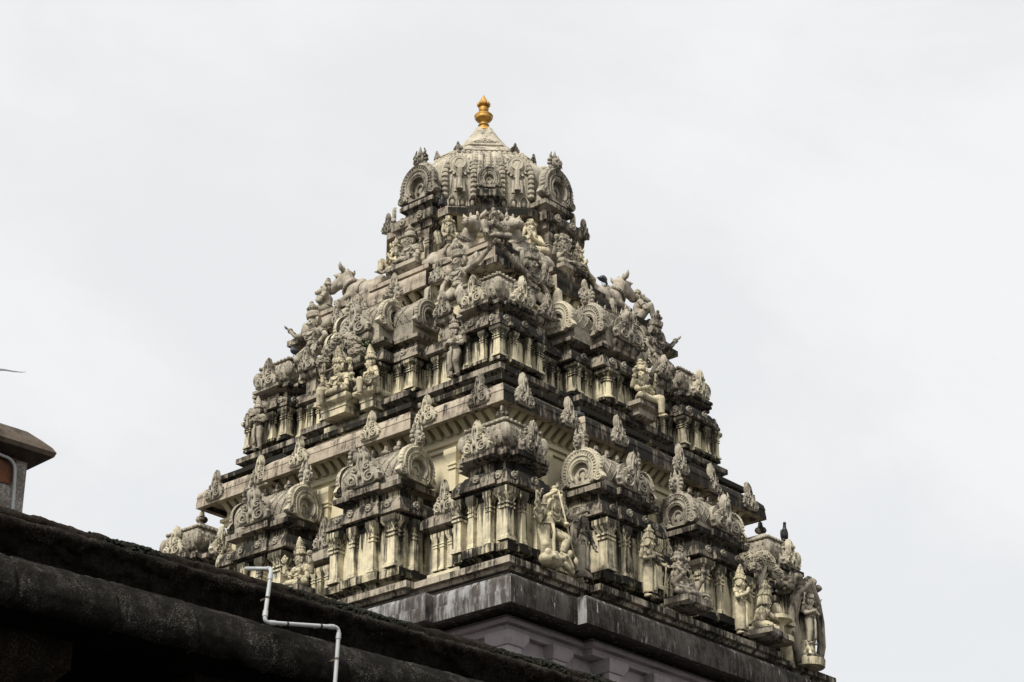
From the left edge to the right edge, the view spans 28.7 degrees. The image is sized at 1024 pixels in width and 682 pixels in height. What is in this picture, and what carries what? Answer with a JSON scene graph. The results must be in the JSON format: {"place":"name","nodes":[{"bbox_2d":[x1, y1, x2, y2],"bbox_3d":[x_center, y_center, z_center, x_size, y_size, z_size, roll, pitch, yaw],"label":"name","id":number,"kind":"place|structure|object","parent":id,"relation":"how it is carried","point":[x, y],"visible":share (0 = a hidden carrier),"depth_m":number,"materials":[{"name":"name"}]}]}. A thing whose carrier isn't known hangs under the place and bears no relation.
{"place":"outdoors","nodes":[
{"label":"outdoors","id":0,"kind":"place"},
{"bbox_2d":[0,369,22,372],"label":"flying bird","id":1,"kind":"object","parent":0,"point":[9,370],"visible":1,"depth_m":58.29},
{"bbox_2d":[0,506,615,681],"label":"temple hall","id":2,"kind":"structure","parent":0,"point":[77,605],"depth_m":16.45,"materials":[{"name":"paint"}]},
{"bbox_2d":[0,423,56,511],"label":"roof turret","id":3,"kind":"object","parent":2,"relation":"on","point":[22,452],"visible":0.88,"depth_m":17.71,"materials":[{"name":"paint"}]},
{"bbox_2d":[244,566,340,681],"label":"drain pipe","id":4,"kind":"object","parent":2,"relation":"attached to","point":[296,624],"visible":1,"depth_m":16.90,"materials":[{"name":"white plastic"}]},
{"bbox_2d":[3,508,604,681],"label":"moss","id":5,"kind":"object","parent":2,"relation":"on","point":[551,665],"visible":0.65,"depth_m":18.48,"materials":[{"name":"plant"}]},
{"bbox_2d":[0,0,1023,681],"label":"sky","id":6,"kind":"structure","parent":0,"point":[823,200],"materials":[{"name":"white"}]},
{"label":"ground","id":7,"kind":"structure","parent":0,"visible":0},
{"bbox_2d":[159,95,835,681],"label":"temple tower","id":8,"kind":"structure","parent":7,"relation":"on","point":[411,483],"depth_m":38.23,"materials":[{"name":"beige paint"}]},
{"bbox_2d":[245,396,267,451],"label":"standing goddess statue","id":9,"kind":"object","parent":8,"relation":"on","point":[257,420],"visible":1,"depth_m":41.35,"materials":[{"name":"beige stone"}]},
{"bbox_2d":[290,344,298,356],"bbox_3d":[-4.629,0.229,42.605,0.139,0.269,0.360,-15,-29,27],"label":"pigeon","id":10,"kind":"object","parent":8,"relation":"on","point":[293,351],"visible":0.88,"depth_m":42.53,"materials":[{"name":"stone"}]},
{"bbox_2d":[280,537,315,592],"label":"seated goddess statue","id":11,"kind":"object","parent":8,"relation":"on","point":[297,576],"visible":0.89,"depth_m":36.78,"materials":[{"name":"beige stone"}]},
{"bbox_2d":[284,301,330,372],"bbox_3d":[-4.390,0.011,42.379,1.328,1.797,0.532,-21,-32,36],"label":"strong man statue","id":12,"kind":"object","parent":8,"relation":"on","point":[312,332],"visible":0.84,"depth_m":42.24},
{"bbox_2d":[306,278,332,322],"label":"bull headed statue","id":13,"kind":"object","parent":8,"relation":"on","point":[324,300],"visible":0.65,"depth_m":43.36,"materials":[{"name":"beige stone"}]},
{"bbox_2d":[312,345,352,409],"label":"preaching god statue","id":14,"kind":"object","parent":8,"relation":"on","point":[338,382],"visible":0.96,"depth_m":39.38,"materials":[{"name":"beige stone"}]},
{"bbox_2d":[316,330,366,392],"bbox_3d":[-3.353,0.517,39.758,1.320,1.490,0.464,-21,-32,36],"label":"carved tree","id":15,"kind":"object","parent":8,"relation":"on","point":[354,349],"visible":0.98,"depth_m":39.79,"materials":[{"name":"beige stone"}]},
{"bbox_2d":[329,261,384,302],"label":"bull statue","id":16,"kind":"object","parent":8,"relation":"on","point":[348,283],"visible":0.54,"depth_m":43.09,"materials":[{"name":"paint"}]},
{"bbox_2d":[349,344,378,395],"bbox_3d":[-2.883,0.599,39.101,0.509,1.250,0.611,7,-27,-16],"label":"seated goddess companion","id":17,"kind":"object","parent":8,"relation":"on","point":[369,377],"visible":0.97,"depth_m":39.00,"materials":[{"name":"beige stone"}]},
{"bbox_2d":[361,338,374,350],"bbox_3d":[-2.896,0.075,39.642,0.369,0.238,0.535,15,-29,-29],"label":"plant","id":18,"kind":"object","parent":8,"relation":"on","point":[365,344],"visible":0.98,"depth_m":39.54,"materials":[{"name":"green plant"}]},
{"bbox_2d":[375,241,401,274],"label":"sage statue","id":19,"kind":"object","parent":8,"relation":"on","point":[384,264],"visible":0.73,"depth_m":42.44,"materials":[{"name":"beige stone"}]},
{"bbox_2d":[391,224,423,266],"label":"niche god statue","id":20,"kind":"object","parent":8,"relation":"on","point":[411,250],"visible":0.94,"depth_m":42.16,"materials":[{"name":"beige stone"}]},
{"bbox_2d":[438,193,444,208],"bbox_3d":[-1.490,-2.935,42.446,0.156,0.432,0.146,-14,-28,26],"label":"pigeon","id":21,"kind":"object","parent":8,"relation":"on","point":[441,202],"visible":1,"depth_m":42.41,"materials":[{"name":"grey"}]},
{"bbox_2d":[433,215,459,249],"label":"sage statue","id":22,"kind":"object","parent":8,"relation":"on","point":[445,235],"visible":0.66,"depth_m":41.83,"materials":[{"name":"beige stone"}]},
{"bbox_2d":[438,316,466,378],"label":"standing guardian statue","id":23,"kind":"object","parent":8,"relation":"on","point":[453,343],"visible":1,"depth_m":38.20,"materials":[{"name":"beige stone"}]},
{"bbox_2d":[424,210,486,264],"bbox_3d":[-1.196,-2.058,41.461,0.718,1.070,1.593,20,-32,-37],"label":"bull statue","id":24,"kind":"object","parent":8,"relation":"on","point":[466,237],"visible":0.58,"depth_m":41.14,"materials":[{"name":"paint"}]},
{"bbox_2d":[437,238,496,313],"bbox_3d":[-0.881,-1.313,39.648,1.456,1.797,0.532,-21,-32,36],"label":"strong man statue","id":25,"kind":"object","parent":8,"relation":"on","point":[456,273],"visible":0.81,"depth_m":39.78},
{"bbox_2d":[480,207,511,241],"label":"bull headed statue","id":26,"kind":"object","parent":8,"relation":"on","point":[491,229],"visible":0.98,"depth_m":40.36,"materials":[{"name":"beige stone"}]},
{"bbox_2d":[497,239,552,315],"bbox_3d":[0.238,-1.273,39.749,0.532,1.797,1.461,-21,-32,36],"label":"strong man statue","id":27,"kind":"object","parent":8,"relation":"on","point":[531,274],"visible":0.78,"depth_m":39.89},
{"bbox_2d":[498,210,554,267],"bbox_3d":[0.309,-2.024,41.553,0.718,1.070,1.565,-16,-30,29],"label":"bull statue","id":28,"kind":"object","parent":8,"relation":"on","point":[519,241],"visible":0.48,"depth_m":41.17,"materials":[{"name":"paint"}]},
{"bbox_2d":[522,218,549,255],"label":"sage statue","id":29,"kind":"object","parent":8,"relation":"on","point":[529,232],"visible":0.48,"depth_m":42.02,"materials":[{"name":"beige stone"}]},
{"bbox_2d":[533,483,577,574],"bbox_3d":[0.705,3.178,34.612,0.519,1.607,1.014,-21,-32,36],"label":"dancing god statue","id":30,"kind":"object","parent":8,"relation":"on","point":[547,529],"visible":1,"depth_m":34.56,"materials":[{"name":"beige stone"}]},
{"bbox_2d":[552,233,586,270],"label":"niche god statue","id":31,"kind":"object","parent":8,"relation":"on","point":[564,243],"visible":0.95,"depth_m":42.31,"materials":[{"name":"beige stone"}]},
{"bbox_2d":[577,411,584,417],"bbox_3d":[1.280,1.402,38.252,0.340,0.254,0.131,13,-29,-26],"label":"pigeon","id":32,"kind":"object","parent":8,"relation":"on","point":[580,414],"visible":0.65,"depth_m":38.21,"materials":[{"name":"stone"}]},
{"bbox_2d":[572,247,595,283],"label":"sage statue","id":33,"kind":"object","parent":8,"relation":"on","point":[585,261],"visible":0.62,"depth_m":42.76,"materials":[{"name":"beige stone"}]},
{"bbox_2d":[570,508,598,582],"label":"woman statue","id":34,"kind":"object","parent":8,"relation":"on","point":[581,534],"visible":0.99,"depth_m":35.33,"materials":[{"name":"grey stone"}]},
{"bbox_2d":[594,269,635,308],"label":"bull statue","id":35,"kind":"object","parent":8,"relation":"on","point":[619,291],"visible":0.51,"depth_m":43.54,"materials":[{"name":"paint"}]},
{"bbox_2d":[597,275,607,284],"bbox_3d":[1.967,-1.315,43.395,0.155,0.214,0.409,-18,-30,32],"label":"pigeon","id":36,"kind":"object","parent":35,"relation":"on","point":[603,278],"visible":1,"depth_m":43.37,"materials":[{"name":"grey"}]},
{"bbox_2d":[633,289,654,321],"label":"bull headed statue","id":37,"kind":"object","parent":8,"relation":"on","point":[642,309],"visible":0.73,"depth_m":43.77,"materials":[{"name":"beige stone"}]},
{"bbox_2d":[630,359,667,416],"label":"two headed god statue","id":38,"kind":"object","parent":8,"relation":"on","point":[643,389],"visible":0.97,"depth_m":40.04,"materials":[{"name":"beige stone"}]},
{"bbox_2d":[639,524,673,599],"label":"standing god statue","id":39,"kind":"object","parent":8,"relation":"on","point":[649,556],"visible":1,"depth_m":36.12,"materials":[{"name":"beige stone"}]},
{"bbox_2d":[640,310,680,376],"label":"strong man statue","id":40,"kind":"object","parent":8,"relation":"on","point":[656,342],"visible":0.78,"depth_m":42.74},
{"bbox_2d":[664,551,713,615],"bbox_3d":[3.274,4.432,37.014,0.585,1.161,0.924,-21,-32,36],"label":"seated god statue","id":41,"kind":"object","parent":8,"relation":"on","point":[688,598],"visible":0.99,"depth_m":36.76,"materials":[{"name":"beige stone"}]},
{"bbox_2d":[733,563,751,635],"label":"praying god statue","id":42,"kind":"object","parent":8,"relation":"on","point":[742,596],"visible":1,"depth_m":38.10,"materials":[{"name":"beige stone"}]},
{"bbox_2d":[747,550,783,615],"bbox_3d":[4.964,4.919,39.492,0.434,1.625,1.083,-21,-32,36],"label":"carved tree","id":43,"kind":"object","parent":8,"relation":"on","point":[762,564],"visible":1,"depth_m":39.52,"materials":[{"name":"beige stone"}]},
{"bbox_2d":[747,580,788,645],"bbox_3d":[4.904,5.250,38.933,0.757,1.295,0.984,-15,-29,29],"label":"kneeling worshipper statue","id":44,"kind":"object","parent":8,"relation":"on","point":[764,630],"visible":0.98,"depth_m":38.63,"materials":[{"name":"beige stone"}]},
{"bbox_2d":[767,603,795,647],"bbox_3d":[5.282,5.565,39.259,0.600,0.820,0.850,-21,-32,36],"label":"stone emblem","id":45,"kind":"object","parent":8,"relation":"on","point":[776,609],"visible":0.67,"depth_m":39.07,"materials":[{"name":"beige stone"}]},
{"bbox_2d":[780,522,787,541],"bbox_3d":[5.691,4.035,41.811,0.170,0.504,0.182,-13,-28,25],"label":"crow","id":46,"kind":"object","parent":8,"relation":"on","point":[784,534],"visible":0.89,"depth_m":41.77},
{"bbox_2d":[769,570,825,671],"bbox_3d":[5.826,5.622,40.181,0.716,1.922,1.377,-21,-32,36],"label":"shell shrine","id":47,"kind":"object","parent":8,"relation":"on","point":[791,588],"visible":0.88,"depth_m":40.07,"materials":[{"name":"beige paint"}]},
{"bbox_2d":[800,590,821,645],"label":"shell god statue","id":48,"kind":"object","parent":47,"relation":"in","point":[809,611],"visible":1,"depth_m":40.09,"materials":[{"name":"beige stone"}]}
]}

